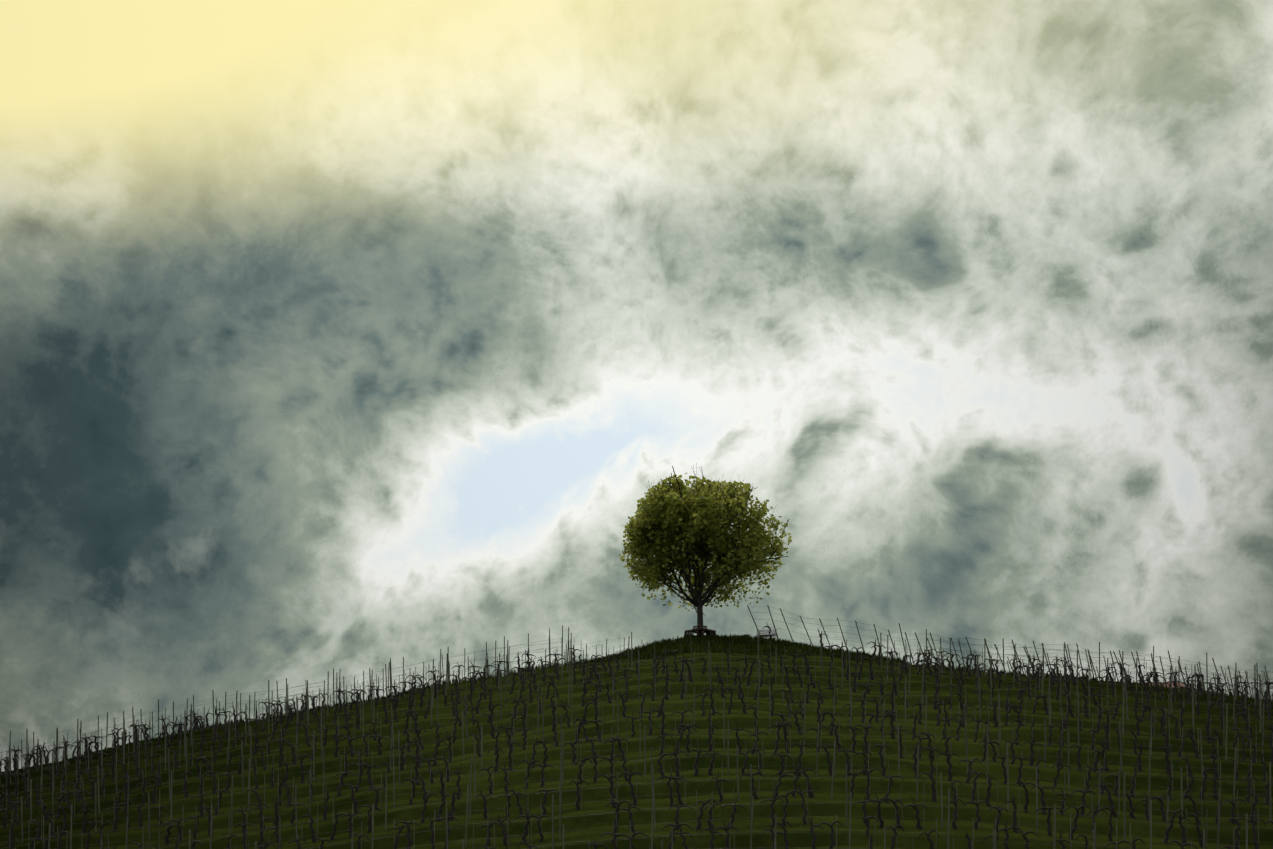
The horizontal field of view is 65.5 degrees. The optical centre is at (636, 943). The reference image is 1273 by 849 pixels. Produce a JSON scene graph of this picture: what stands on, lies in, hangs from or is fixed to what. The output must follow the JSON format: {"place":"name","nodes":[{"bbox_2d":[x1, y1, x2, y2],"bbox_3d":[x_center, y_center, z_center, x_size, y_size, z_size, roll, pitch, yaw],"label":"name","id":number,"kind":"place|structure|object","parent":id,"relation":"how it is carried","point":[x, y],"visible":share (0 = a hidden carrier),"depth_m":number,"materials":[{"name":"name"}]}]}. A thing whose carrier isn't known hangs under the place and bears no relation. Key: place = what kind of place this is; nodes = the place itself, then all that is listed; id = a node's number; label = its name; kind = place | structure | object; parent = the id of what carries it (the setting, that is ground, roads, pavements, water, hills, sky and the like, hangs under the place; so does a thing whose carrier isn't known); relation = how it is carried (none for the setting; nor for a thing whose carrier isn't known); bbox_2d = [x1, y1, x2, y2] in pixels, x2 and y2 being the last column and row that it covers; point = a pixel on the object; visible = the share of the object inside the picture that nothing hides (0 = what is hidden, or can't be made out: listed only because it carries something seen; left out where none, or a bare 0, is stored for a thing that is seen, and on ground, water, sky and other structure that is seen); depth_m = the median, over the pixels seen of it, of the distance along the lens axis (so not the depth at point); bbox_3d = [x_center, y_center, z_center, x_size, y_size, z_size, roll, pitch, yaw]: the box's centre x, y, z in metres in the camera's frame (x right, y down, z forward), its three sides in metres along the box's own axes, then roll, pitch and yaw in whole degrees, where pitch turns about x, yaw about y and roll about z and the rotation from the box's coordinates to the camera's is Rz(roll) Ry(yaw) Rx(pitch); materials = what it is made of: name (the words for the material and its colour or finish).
{"place":"outdoors","nodes":[
{"label":"outdoors","id":0,"kind":"place"},
{"bbox_2d":[0,640,1272,848],"bbox_3d":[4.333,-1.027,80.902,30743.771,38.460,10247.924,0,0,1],"label":"hillside ground","id":1,"kind":"structure","parent":0,"point":[582,822],"depth_m":45.36,"materials":[{"name":"green plant"}]},
{"bbox_2d":[0,642,1272,848],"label":"vineyard vines","id":2,"kind":"object","parent":1,"relation":"on","point":[1036,672],"visible":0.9,"depth_m":46.55,"materials":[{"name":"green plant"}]},
{"bbox_2d":[0,635,1272,848],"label":"vineyard wires","id":3,"kind":"object","parent":1,"relation":"on","point":[684,735],"visible":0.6,"depth_m":46.55,"materials":[{"name":"grey metal"}]},
{"bbox_2d":[0,623,1272,848],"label":"vineyard posts","id":4,"kind":"object","parent":1,"relation":"on","point":[572,657],"visible":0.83,"depth_m":47.72,"materials":[{"name":"brown wood"}]},
{"bbox_2d":[70,633,1269,757],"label":"crest grass tufts","id":5,"kind":"object","parent":1,"relation":"on","point":[721,640],"visible":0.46,"depth_m":62.39,"materials":[{"name":"green plant"}]},
{"bbox_2d":[684,624,715,637],"bbox_3d":[4.149,-20.265,64.903,2.028,1.005,2.333,0,0,1],"label":"bench","id":6,"kind":"object","parent":1,"relation":"on","point":[701,629],"visible":0.54,"depth_m":64.39,"materials":[{"name":"brown wood"}]},
{"bbox_2d":[619,463,791,637],"bbox_3d":[4.569,-25.153,64.968,11.350,11.142,10.906,0,0,1],"label":"tree","id":7,"kind":"object","parent":1,"relation":"on","point":[695,530],"depth_m":63.07,"materials":[{"name":"green plant"}]},
{"bbox_2d":[756,629,776,637],"bbox_3d":[8.455,-20.018,64.341,1.320,1.078,0.617,0,0,9],"label":"white bench","id":8,"kind":"object","parent":1,"relation":"on","point":[764,632],"visible":0.67,"depth_m":64.49,"materials":[{"name":"paint"}]},
{"bbox_2d":[747,605,1262,697],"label":"ridge end posts","id":9,"kind":"object","parent":1,"relation":"on","point":[1202,686],"visible":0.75,"depth_m":64.72,"materials":[{"name":"grey wood"}]},
{"bbox_2d":[763,622,1258,694],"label":"grapevines","id":10,"kind":"object","parent":9,"relation":"attached to","point":[1057,660],"visible":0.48,"depth_m":64.92,"materials":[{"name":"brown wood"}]},
{"bbox_2d":[752,610,1272,690],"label":"ridge wires","id":11,"kind":"object","parent":9,"relation":"attached to","point":[991,647],"visible":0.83,"depth_m":64.68,"materials":[{"name":"grey metal"}]},
{"bbox_2d":[0,0,1272,771],"label":"sky","id":12,"kind":"structure","parent":0,"point":[352,337],"materials":[{"name":"grey"}]},
{"bbox_2d":[1135,682,1188,687],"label":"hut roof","id":13,"kind":"structure","parent":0,"point":[1182,684],"depth_m":85.06,"materials":[{"name":"grey"}]}
]}

